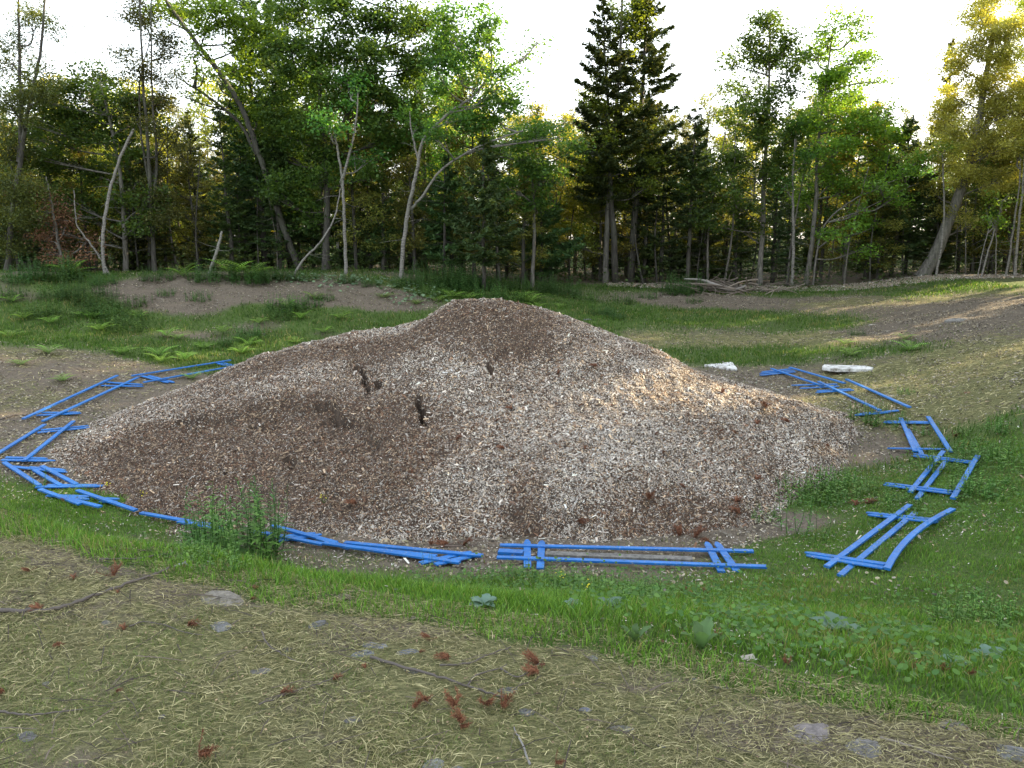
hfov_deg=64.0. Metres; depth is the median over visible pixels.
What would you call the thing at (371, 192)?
fir tree
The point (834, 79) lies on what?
maple tree
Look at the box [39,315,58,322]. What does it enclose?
fern
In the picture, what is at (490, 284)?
weed clump
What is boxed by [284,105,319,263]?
fir tree
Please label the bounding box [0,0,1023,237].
sky
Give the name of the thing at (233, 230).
spruce tree
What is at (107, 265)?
maple tree
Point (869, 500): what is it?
cedar sprig
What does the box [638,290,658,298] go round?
weed clump
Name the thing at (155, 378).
picket panel
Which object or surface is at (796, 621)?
clover
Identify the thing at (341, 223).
cedar tree
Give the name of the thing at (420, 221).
spruce tree
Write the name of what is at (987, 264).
bare sapling
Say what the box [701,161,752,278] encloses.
cedar tree
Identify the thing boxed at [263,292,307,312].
weed clump
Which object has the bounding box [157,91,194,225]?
cedar tree
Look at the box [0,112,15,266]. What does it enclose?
spruce tree
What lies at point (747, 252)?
fir tree
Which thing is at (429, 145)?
maple tree
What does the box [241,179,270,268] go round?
bare sapling
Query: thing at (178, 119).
cedar tree
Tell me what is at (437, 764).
stone
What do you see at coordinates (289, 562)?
leafy weed
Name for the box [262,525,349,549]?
picket panel
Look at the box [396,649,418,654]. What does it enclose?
stone
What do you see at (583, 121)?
cedar tree
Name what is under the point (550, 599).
grass
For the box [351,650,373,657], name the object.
stone
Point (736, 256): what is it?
bare sapling
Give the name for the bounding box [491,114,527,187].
maple tree
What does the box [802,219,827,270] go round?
young fir
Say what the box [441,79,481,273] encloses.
spruce tree
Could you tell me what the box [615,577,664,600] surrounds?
leafy weed
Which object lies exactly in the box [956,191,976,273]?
bare sapling
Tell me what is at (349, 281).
weed clump
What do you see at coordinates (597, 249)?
cedar tree
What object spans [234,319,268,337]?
weed clump
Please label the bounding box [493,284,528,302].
weed clump
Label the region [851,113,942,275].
spruce tree
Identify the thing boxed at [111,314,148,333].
weed clump
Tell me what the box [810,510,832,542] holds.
weed stalk
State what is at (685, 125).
cedar tree
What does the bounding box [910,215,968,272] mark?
cedar tree
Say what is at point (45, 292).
weed clump
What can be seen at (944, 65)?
spruce tree
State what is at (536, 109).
spruce tree
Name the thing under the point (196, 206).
bare sapling
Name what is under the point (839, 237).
maple tree
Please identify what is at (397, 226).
fir tree
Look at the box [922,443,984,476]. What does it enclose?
leafy weed
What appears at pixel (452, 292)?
fern
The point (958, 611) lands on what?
leafy weed
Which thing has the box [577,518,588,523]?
cedar sprig
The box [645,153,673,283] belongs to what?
bare sapling
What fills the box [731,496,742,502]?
cedar sprig
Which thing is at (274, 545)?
goldenrod
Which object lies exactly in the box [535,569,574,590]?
leafy weed
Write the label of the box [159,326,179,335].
fern
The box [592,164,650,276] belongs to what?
maple tree
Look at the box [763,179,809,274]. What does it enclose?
fir tree
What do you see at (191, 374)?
fern
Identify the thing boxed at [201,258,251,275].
fern
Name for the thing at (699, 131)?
spruce tree
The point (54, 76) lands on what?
maple tree
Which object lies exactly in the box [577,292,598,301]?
weed clump
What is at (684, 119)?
cedar tree
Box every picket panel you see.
[0,421,89,461]
[2,461,103,487]
[21,375,143,421]
[37,488,137,511]
[131,360,233,382]
[139,511,219,529]
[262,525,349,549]
[322,541,483,565]
[496,539,766,572]
[759,367,845,388]
[805,504,955,576]
[815,379,910,415]
[883,450,980,499]
[884,416,952,453]
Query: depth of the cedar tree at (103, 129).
39.30 m
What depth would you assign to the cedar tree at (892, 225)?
26.56 m
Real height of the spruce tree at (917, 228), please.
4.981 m
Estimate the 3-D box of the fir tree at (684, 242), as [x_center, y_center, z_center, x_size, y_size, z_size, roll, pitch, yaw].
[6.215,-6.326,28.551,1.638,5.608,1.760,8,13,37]
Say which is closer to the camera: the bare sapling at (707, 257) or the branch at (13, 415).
the branch at (13, 415)
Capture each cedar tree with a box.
[0,113,53,267]
[38,177,82,255]
[40,174,111,269]
[47,99,120,270]
[79,67,116,262]
[97,110,169,262]
[113,166,174,264]
[131,117,171,246]
[138,165,199,270]
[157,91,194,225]
[159,138,222,269]
[162,163,192,267]
[163,102,200,253]
[197,148,236,259]
[293,58,353,238]
[316,74,387,269]
[330,61,378,231]
[341,96,413,269]
[370,103,446,272]
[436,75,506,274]
[440,98,481,233]
[489,144,557,284]
[498,174,521,266]
[502,114,522,222]
[537,178,580,264]
[548,110,581,266]
[552,100,585,213]
[553,152,590,271]
[563,86,603,259]
[566,114,631,278]
[570,156,629,281]
[616,98,667,281]
[623,97,680,253]
[665,137,695,256]
[671,118,696,233]
[672,106,700,179]
[681,86,733,234]
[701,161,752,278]
[712,106,748,252]
[736,141,762,215]
[743,104,773,249]
[788,91,833,252]
[794,117,866,281]
[813,198,864,271]
[852,182,916,278]
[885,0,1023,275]
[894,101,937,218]
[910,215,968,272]
[925,115,972,235]
[927,174,973,268]
[954,110,1023,273]
[972,76,1023,274]
[982,0,1023,238]
[993,121,1023,270]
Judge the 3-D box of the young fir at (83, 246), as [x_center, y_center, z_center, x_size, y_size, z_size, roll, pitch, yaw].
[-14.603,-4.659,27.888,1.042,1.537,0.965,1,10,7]
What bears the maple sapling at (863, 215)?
on the ground at (230, 299)
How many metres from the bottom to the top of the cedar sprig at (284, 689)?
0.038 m
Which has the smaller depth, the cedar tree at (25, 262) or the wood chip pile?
the wood chip pile
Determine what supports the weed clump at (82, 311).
on the ground at (230, 299)
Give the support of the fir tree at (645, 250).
on the ground at (230, 299)
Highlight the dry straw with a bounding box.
[0,269,1023,767]
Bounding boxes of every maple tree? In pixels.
[0,51,182,270]
[0,135,44,270]
[27,72,79,202]
[43,107,114,268]
[70,152,133,268]
[92,90,131,262]
[101,76,199,268]
[168,182,228,245]
[178,73,243,253]
[210,84,251,200]
[237,0,474,269]
[240,41,310,268]
[295,69,349,260]
[334,119,354,248]
[392,66,453,269]
[415,70,478,270]
[418,83,470,195]
[426,50,516,264]
[458,114,606,286]
[477,121,542,278]
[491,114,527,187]
[503,100,557,225]
[520,151,590,277]
[530,111,588,268]
[561,153,598,272]
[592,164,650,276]
[656,184,710,259]
[662,3,828,285]
[708,104,762,213]
[713,191,755,274]
[729,205,772,255]
[742,121,779,251]
[782,3,919,284]
[785,103,844,257]
[794,90,863,280]
[803,188,862,269]
[811,194,857,267]
[819,100,905,279]
[821,138,860,253]
[830,106,900,202]
[852,157,912,273]
[899,164,951,269]
[917,110,967,208]
[928,140,986,272]
[962,157,1023,273]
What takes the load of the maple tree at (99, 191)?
on the ground at (230, 299)
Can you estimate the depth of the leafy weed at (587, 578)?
6.72 m
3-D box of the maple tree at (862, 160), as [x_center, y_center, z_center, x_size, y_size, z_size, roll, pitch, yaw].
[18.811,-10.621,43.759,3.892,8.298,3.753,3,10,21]
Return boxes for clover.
[394,412,1023,706]
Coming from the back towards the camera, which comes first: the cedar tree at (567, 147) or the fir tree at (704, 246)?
the cedar tree at (567, 147)
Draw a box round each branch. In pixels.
[0,414,27,419]
[0,567,169,612]
[0,709,82,715]
[99,553,174,560]
[129,621,203,634]
[259,668,351,704]
[261,631,300,663]
[370,656,538,697]
[394,540,476,549]
[440,646,510,665]
[514,727,530,764]
[880,736,954,759]
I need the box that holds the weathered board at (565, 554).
[545,551,692,561]
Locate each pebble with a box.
[17,731,37,741]
[101,620,110,624]
[250,668,270,673]
[344,716,360,722]
[497,687,517,693]
[609,725,633,731]
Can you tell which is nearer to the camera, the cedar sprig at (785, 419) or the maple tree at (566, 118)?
the cedar sprig at (785, 419)
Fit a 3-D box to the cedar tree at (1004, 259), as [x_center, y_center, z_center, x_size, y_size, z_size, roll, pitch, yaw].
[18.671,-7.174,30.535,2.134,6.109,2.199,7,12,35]
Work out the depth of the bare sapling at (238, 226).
25.34 m
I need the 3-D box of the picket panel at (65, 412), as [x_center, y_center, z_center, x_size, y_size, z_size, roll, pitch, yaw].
[-6.644,0.197,13.051,0.760,0.258,2.520,1,10,5]
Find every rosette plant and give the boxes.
[469,593,496,609]
[564,598,582,607]
[598,596,625,607]
[809,611,861,634]
[940,654,969,665]
[971,643,1005,658]
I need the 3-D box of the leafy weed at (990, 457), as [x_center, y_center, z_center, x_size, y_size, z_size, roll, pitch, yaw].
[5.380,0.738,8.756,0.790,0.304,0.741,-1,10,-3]
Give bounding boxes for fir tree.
[18,170,60,268]
[27,114,67,261]
[28,166,84,269]
[105,159,164,270]
[120,158,177,270]
[175,109,225,269]
[199,103,260,269]
[199,109,218,240]
[213,126,247,253]
[232,189,275,268]
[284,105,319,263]
[298,90,350,264]
[318,170,363,268]
[341,99,391,268]
[341,116,381,267]
[350,90,388,263]
[387,207,418,268]
[388,134,429,269]
[390,52,453,265]
[490,193,520,272]
[508,154,553,277]
[587,203,627,275]
[623,124,668,282]
[668,107,683,233]
[674,123,715,275]
[676,184,720,281]
[680,145,727,278]
[706,187,758,283]
[711,200,743,276]
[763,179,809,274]
[779,99,826,269]
[836,95,894,278]
[849,107,896,267]
[906,183,963,273]
[956,130,995,270]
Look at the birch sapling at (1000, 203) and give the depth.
24.67 m
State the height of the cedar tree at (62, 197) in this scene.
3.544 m
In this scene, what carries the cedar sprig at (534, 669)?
on the ground at (230, 299)
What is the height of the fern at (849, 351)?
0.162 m
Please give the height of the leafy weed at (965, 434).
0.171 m
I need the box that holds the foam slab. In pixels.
[704,362,736,370]
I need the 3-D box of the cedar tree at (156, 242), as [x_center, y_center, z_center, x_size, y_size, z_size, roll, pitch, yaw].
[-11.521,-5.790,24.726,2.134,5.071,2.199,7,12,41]
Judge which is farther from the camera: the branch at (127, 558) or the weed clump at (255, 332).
the weed clump at (255, 332)
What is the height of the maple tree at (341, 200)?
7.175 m
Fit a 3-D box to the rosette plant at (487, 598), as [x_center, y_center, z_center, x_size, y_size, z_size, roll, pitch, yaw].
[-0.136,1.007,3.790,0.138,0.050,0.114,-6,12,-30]
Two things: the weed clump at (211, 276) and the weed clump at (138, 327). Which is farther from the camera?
the weed clump at (211, 276)
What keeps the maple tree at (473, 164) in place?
on the ground at (230, 299)
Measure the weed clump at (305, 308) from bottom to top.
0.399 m
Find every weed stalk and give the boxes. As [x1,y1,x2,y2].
[27,464,46,490]
[132,512,147,539]
[773,477,801,535]
[793,492,814,537]
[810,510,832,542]
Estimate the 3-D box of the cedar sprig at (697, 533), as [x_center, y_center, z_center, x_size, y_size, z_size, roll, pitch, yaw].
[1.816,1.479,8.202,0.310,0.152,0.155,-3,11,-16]
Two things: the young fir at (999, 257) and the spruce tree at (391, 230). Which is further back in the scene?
the young fir at (999, 257)
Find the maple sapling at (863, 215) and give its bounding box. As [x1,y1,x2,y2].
[808,147,940,284]
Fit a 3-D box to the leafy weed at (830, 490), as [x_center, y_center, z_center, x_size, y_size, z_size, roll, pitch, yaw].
[3.548,1.127,9.142,0.787,0.323,0.839,-10,14,-43]
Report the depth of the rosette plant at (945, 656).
3.54 m
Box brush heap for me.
[656,272,804,295]
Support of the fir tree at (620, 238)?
on the ground at (230, 299)
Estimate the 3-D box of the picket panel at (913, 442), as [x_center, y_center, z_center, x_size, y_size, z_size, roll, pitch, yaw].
[5.239,0.697,10.699,0.642,0.269,1.705,3,11,18]
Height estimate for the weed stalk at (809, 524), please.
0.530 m
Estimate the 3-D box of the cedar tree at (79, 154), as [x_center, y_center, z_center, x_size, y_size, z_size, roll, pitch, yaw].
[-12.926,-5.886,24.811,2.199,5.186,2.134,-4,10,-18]
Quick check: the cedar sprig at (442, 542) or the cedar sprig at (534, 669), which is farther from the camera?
the cedar sprig at (442, 542)
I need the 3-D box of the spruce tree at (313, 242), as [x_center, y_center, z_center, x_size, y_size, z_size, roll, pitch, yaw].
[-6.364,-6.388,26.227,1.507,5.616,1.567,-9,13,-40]
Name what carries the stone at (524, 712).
on the ground at (230, 299)
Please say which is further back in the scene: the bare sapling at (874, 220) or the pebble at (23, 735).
the bare sapling at (874, 220)
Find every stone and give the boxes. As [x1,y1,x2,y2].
[201,590,243,605]
[209,621,231,631]
[308,620,327,628]
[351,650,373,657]
[363,642,387,648]
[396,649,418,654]
[422,758,443,767]
[519,708,534,716]
[579,707,589,711]
[787,722,829,743]
[845,737,881,757]
[938,719,969,730]
[944,318,965,322]
[996,744,1023,761]
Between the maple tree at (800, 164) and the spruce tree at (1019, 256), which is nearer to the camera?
the spruce tree at (1019, 256)
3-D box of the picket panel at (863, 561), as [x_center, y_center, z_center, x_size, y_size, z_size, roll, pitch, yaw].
[3.343,1.389,7.526,0.848,0.253,2.114,9,14,42]
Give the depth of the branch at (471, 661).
3.06 m
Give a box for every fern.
[0,292,27,301]
[0,329,24,335]
[9,311,35,318]
[11,359,32,364]
[34,344,62,353]
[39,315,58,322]
[45,257,100,272]
[47,373,73,380]
[77,310,103,318]
[87,322,118,329]
[108,345,139,353]
[141,345,181,354]
[144,352,173,362]
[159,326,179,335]
[165,262,203,275]
[169,351,197,360]
[181,371,202,378]
[193,342,211,348]
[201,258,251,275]
[212,325,232,332]
[221,260,272,278]
[227,342,254,352]
[235,336,259,344]
[293,310,310,317]
[330,312,351,318]
[431,289,465,296]
[454,292,479,298]
[512,293,544,302]
[840,347,858,355]
[889,339,925,350]
[894,332,917,338]
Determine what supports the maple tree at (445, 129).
on the ground at (230, 299)
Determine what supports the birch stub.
on the ground at (230, 299)
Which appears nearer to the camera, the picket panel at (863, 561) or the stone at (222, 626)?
the stone at (222, 626)
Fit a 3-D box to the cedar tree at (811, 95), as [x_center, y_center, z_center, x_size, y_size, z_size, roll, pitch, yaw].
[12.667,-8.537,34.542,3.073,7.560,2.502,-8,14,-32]
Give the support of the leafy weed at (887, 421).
on the ground at (230, 299)
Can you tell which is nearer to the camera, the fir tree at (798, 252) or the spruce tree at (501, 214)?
the spruce tree at (501, 214)
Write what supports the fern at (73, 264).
on the ground at (230, 299)
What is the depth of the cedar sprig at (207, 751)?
2.50 m
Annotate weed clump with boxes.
[0,263,39,283]
[0,282,28,297]
[16,252,79,280]
[18,297,63,316]
[36,281,71,297]
[38,259,89,281]
[52,273,106,298]
[66,298,107,316]
[69,281,124,307]
[84,296,131,317]
[86,270,117,285]
[97,305,142,326]
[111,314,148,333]
[122,294,152,306]
[138,263,175,281]
[155,288,175,296]
[183,265,216,279]
[185,290,212,301]
[188,259,235,282]
[218,331,249,347]
[228,260,271,284]
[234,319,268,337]
[249,263,287,281]
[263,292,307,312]
[263,307,291,320]
[273,266,299,280]
[287,291,323,309]
[295,271,318,281]
[311,290,333,301]
[334,270,358,283]
[360,276,379,286]
[390,268,424,288]
[408,261,455,286]
[413,281,448,297]
[419,257,473,285]
[432,266,479,291]
[462,272,499,290]
[471,281,506,298]
[480,269,519,290]
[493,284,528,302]
[503,277,532,290]
[531,273,573,294]
[550,279,581,297]
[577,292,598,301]
[589,300,614,315]
[602,306,625,319]
[612,292,637,304]
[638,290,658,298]
[654,270,702,295]
[666,273,706,294]
[684,295,703,303]
[847,329,865,335]
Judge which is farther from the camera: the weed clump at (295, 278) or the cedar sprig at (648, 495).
the weed clump at (295, 278)
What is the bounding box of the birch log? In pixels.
[822,364,872,371]
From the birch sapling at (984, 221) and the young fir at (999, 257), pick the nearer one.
the birch sapling at (984, 221)
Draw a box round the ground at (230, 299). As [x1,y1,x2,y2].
[0,239,1023,767]
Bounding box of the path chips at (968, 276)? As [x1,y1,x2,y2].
[607,273,1023,291]
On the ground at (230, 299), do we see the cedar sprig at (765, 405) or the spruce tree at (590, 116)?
the spruce tree at (590, 116)
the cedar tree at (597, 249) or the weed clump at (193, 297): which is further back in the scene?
the cedar tree at (597, 249)
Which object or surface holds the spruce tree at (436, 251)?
on the ground at (230, 299)
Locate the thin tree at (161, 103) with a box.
[98,0,202,271]
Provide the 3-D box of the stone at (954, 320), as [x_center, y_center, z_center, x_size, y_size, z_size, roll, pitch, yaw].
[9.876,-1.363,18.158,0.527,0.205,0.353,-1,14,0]
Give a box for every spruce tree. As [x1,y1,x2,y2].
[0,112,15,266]
[0,157,43,270]
[94,86,126,265]
[186,129,217,255]
[189,167,235,260]
[210,0,306,267]
[216,102,256,260]
[220,126,268,269]
[234,0,320,268]
[238,75,310,269]
[246,159,276,268]
[294,99,337,266]
[357,148,409,269]
[386,180,404,257]
[405,93,436,258]
[416,153,475,275]
[428,173,469,268]
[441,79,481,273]
[441,132,525,289]
[479,112,520,279]
[510,153,585,281]
[517,106,547,255]
[565,0,659,282]
[582,165,630,277]
[585,0,702,282]
[618,214,640,271]
[637,131,694,281]
[652,118,671,266]
[664,104,719,281]
[678,139,703,269]
[748,144,800,282]
[765,96,800,259]
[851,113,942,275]
[886,122,911,265]
[888,132,931,273]
[909,137,930,249]
[916,183,963,265]
[924,37,960,245]
[949,121,1003,272]
[960,121,1005,268]
[1010,222,1023,270]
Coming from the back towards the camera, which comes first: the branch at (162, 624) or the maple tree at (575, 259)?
the maple tree at (575, 259)
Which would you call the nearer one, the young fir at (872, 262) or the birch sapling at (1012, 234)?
the birch sapling at (1012, 234)
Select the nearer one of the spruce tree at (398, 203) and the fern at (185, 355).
the fern at (185, 355)
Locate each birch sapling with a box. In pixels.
[293,178,350,276]
[914,139,967,275]
[969,190,1022,276]
[970,202,1005,275]
[970,211,1017,274]
[986,144,1023,275]
[1004,123,1023,275]
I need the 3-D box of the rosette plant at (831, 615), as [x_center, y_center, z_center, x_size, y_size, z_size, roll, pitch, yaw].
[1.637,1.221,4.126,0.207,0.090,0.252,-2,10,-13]
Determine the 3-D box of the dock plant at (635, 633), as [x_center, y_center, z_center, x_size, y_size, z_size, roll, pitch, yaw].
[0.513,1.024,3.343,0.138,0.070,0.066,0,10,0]
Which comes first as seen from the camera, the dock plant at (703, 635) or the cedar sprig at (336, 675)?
the cedar sprig at (336, 675)
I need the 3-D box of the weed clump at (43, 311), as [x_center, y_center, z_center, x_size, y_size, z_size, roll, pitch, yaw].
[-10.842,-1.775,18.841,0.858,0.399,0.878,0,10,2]
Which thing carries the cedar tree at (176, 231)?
on the ground at (230, 299)
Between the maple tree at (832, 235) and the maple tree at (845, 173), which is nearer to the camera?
the maple tree at (832, 235)
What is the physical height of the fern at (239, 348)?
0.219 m
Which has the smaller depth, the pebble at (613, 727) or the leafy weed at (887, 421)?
the pebble at (613, 727)
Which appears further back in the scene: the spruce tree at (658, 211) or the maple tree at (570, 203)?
the spruce tree at (658, 211)
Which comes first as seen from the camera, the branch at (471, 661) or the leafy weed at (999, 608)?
the branch at (471, 661)
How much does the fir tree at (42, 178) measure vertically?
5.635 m
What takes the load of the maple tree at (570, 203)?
on the ground at (230, 299)
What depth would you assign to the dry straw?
3.04 m
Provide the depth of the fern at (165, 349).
16.19 m
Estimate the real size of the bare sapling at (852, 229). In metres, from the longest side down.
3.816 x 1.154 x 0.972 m
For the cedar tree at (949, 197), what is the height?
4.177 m
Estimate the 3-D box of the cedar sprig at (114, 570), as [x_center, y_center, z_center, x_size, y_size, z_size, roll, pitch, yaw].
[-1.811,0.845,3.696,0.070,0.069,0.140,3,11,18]
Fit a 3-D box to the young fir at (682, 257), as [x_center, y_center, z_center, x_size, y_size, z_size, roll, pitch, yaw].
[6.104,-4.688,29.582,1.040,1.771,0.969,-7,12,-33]
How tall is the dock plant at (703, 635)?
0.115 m
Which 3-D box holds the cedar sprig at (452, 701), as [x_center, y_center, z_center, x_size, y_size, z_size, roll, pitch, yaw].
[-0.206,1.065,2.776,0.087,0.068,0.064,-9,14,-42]
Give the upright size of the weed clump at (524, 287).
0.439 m
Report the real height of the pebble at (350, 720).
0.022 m
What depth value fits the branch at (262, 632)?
3.15 m
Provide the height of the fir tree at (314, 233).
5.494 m
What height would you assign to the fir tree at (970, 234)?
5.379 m
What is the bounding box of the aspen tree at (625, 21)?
[538,0,684,282]
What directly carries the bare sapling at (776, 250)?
on the ground at (230, 299)
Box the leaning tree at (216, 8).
[130,0,303,269]
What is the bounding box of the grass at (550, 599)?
[0,267,1023,767]
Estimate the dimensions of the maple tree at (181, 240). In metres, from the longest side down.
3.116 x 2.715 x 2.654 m
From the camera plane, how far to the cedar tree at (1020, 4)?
26.76 m
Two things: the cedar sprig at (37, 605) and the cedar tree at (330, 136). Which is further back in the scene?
the cedar tree at (330, 136)
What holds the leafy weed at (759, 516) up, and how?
on the ground at (230, 299)
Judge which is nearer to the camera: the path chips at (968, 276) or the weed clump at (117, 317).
the weed clump at (117, 317)
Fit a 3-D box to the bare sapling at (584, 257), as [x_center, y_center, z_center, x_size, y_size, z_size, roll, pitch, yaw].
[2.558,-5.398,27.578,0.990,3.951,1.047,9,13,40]
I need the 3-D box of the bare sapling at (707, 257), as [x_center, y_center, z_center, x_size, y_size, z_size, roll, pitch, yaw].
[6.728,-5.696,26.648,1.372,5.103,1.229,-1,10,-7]
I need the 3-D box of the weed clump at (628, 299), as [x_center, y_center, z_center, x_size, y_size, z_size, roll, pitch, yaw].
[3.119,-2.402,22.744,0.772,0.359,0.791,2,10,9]
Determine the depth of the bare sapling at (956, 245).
26.83 m
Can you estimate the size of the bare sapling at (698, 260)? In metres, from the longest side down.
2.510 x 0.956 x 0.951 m
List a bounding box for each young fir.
[71,225,92,267]
[378,213,398,268]
[664,238,682,278]
[673,232,687,277]
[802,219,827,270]
[859,247,885,275]
[976,211,1005,273]
[994,231,1005,270]
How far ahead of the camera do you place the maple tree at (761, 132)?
25.62 m
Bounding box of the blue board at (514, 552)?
[498,548,523,555]
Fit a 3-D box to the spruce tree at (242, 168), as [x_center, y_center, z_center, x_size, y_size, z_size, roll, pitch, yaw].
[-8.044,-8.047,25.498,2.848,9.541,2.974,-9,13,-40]
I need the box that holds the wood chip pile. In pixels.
[36,297,860,542]
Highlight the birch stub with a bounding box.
[196,231,231,272]
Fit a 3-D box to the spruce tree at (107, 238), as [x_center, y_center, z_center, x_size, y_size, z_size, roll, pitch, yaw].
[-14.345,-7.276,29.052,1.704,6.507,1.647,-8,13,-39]
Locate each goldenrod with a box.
[172,476,297,561]
[207,478,295,559]
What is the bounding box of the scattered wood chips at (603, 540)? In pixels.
[1,346,1023,718]
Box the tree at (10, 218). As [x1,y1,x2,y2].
[0,0,85,270]
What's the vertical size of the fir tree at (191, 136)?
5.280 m
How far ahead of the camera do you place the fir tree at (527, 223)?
26.86 m
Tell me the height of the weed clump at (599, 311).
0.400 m
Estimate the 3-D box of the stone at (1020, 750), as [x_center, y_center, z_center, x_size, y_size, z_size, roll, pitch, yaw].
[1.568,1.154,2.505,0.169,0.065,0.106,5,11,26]
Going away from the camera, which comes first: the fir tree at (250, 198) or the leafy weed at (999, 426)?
the leafy weed at (999, 426)
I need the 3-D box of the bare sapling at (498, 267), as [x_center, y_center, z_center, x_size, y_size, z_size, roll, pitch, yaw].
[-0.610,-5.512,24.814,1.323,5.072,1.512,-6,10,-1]
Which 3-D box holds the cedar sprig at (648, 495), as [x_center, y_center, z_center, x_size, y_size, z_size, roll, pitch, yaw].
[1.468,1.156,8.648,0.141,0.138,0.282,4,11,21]
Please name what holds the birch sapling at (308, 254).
on the ground at (230, 299)
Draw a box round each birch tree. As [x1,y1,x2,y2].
[70,129,133,273]
[302,68,398,273]
[381,0,599,277]
[760,105,835,286]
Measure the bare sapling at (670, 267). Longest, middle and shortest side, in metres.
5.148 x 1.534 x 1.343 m
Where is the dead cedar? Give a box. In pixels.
[3,177,113,270]
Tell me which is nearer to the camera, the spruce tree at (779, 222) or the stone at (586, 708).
the stone at (586, 708)
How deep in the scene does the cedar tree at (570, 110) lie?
41.85 m
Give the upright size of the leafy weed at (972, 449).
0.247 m
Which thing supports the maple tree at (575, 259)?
on the ground at (230, 299)
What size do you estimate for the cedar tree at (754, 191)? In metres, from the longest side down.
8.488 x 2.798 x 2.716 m
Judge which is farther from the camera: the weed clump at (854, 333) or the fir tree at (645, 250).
the fir tree at (645, 250)
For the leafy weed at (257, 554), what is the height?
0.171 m
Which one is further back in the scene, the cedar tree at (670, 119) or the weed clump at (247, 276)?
the cedar tree at (670, 119)
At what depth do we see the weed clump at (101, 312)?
19.00 m
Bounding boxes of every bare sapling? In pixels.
[119,152,148,269]
[166,141,188,269]
[185,160,206,270]
[227,186,250,256]
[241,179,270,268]
[263,201,283,269]
[484,169,513,280]
[561,158,581,280]
[568,214,589,279]
[620,164,643,283]
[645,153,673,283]
[660,137,684,274]
[691,220,713,282]
[702,127,728,279]
[711,130,746,280]
[723,132,746,281]
[725,214,745,284]
[748,171,773,281]
[760,177,776,279]
[776,213,806,285]
[777,143,814,284]
[827,196,840,279]
[832,167,868,283]
[867,154,892,281]
[902,176,917,274]
[949,214,968,272]
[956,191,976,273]
[963,145,982,273]
[985,181,1010,273]
[1012,159,1022,273]
[1013,218,1023,273]
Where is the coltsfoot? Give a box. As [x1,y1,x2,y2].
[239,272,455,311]
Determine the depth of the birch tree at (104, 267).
22.26 m
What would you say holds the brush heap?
on the ground at (230, 299)
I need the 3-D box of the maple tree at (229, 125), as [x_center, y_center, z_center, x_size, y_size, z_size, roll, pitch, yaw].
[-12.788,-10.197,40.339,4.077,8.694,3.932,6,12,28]
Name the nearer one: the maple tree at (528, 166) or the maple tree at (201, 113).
the maple tree at (528, 166)
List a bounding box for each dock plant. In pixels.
[620,623,652,641]
[680,616,717,650]
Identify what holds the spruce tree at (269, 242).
on the ground at (230, 299)
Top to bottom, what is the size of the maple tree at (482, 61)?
8.067 m
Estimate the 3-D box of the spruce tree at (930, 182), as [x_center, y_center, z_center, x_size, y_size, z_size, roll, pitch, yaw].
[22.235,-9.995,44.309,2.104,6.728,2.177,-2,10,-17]
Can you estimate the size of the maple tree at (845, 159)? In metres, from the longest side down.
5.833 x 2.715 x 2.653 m
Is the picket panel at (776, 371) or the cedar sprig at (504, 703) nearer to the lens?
the cedar sprig at (504, 703)
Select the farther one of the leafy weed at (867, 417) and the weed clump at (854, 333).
the weed clump at (854, 333)
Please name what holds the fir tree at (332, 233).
on the ground at (230, 299)
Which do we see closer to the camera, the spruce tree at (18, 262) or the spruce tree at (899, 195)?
the spruce tree at (18, 262)
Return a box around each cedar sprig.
[27,602,43,610]
[52,641,64,647]
[94,560,122,576]
[115,622,126,629]
[187,619,201,626]
[196,728,219,760]
[280,685,296,693]
[333,674,343,679]
[343,498,356,503]
[410,691,427,707]
[415,691,432,702]
[419,632,436,640]
[433,538,448,546]
[433,652,449,661]
[442,685,461,707]
[450,705,467,722]
[453,536,472,544]
[459,713,471,729]
[476,691,497,705]
[499,685,514,709]
[521,661,539,676]
[522,649,544,667]
[555,750,565,764]
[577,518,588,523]
[643,486,658,498]
[673,522,682,537]
[679,524,707,537]
[699,537,710,542]
[724,502,740,513]
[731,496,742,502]
[759,398,778,407]
[780,416,788,421]
[782,653,791,664]
[864,497,876,503]
[939,661,950,670]
[963,667,978,675]
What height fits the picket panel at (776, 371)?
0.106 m
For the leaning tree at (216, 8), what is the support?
on the ground at (230, 299)
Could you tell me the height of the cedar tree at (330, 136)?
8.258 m
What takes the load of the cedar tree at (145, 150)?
on the ground at (230, 299)
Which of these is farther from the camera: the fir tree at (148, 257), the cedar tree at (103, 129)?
the cedar tree at (103, 129)
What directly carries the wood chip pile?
on the ground at (230, 299)
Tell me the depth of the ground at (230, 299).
5.74 m
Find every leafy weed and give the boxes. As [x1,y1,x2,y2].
[159,538,212,564]
[164,530,251,574]
[234,542,273,561]
[260,551,298,566]
[485,559,523,578]
[508,558,550,581]
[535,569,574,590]
[561,564,596,585]
[574,571,627,591]
[594,569,649,596]
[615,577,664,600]
[638,576,678,594]
[697,582,745,603]
[747,501,782,523]
[773,469,838,506]
[795,464,866,506]
[818,462,861,487]
[821,470,878,501]
[847,397,905,424]
[869,409,910,430]
[877,482,928,510]
[896,385,917,394]
[913,422,948,435]
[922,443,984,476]
[927,588,1011,631]
[945,471,991,498]
[948,433,1012,458]
[953,422,985,437]
[958,462,1018,500]
[964,583,1023,625]
[970,436,1023,474]
[985,411,1023,433]
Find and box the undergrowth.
[0,246,1023,290]
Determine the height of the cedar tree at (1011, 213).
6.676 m
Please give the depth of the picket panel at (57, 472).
9.59 m
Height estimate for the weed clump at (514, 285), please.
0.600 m
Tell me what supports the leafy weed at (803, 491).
on the ground at (230, 299)
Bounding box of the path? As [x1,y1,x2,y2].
[605,274,1022,291]
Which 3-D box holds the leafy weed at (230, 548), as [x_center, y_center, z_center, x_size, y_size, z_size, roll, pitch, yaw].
[-1.523,0.857,4.095,0.444,0.171,0.417,-3,11,-18]
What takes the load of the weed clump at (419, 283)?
on the ground at (230, 299)

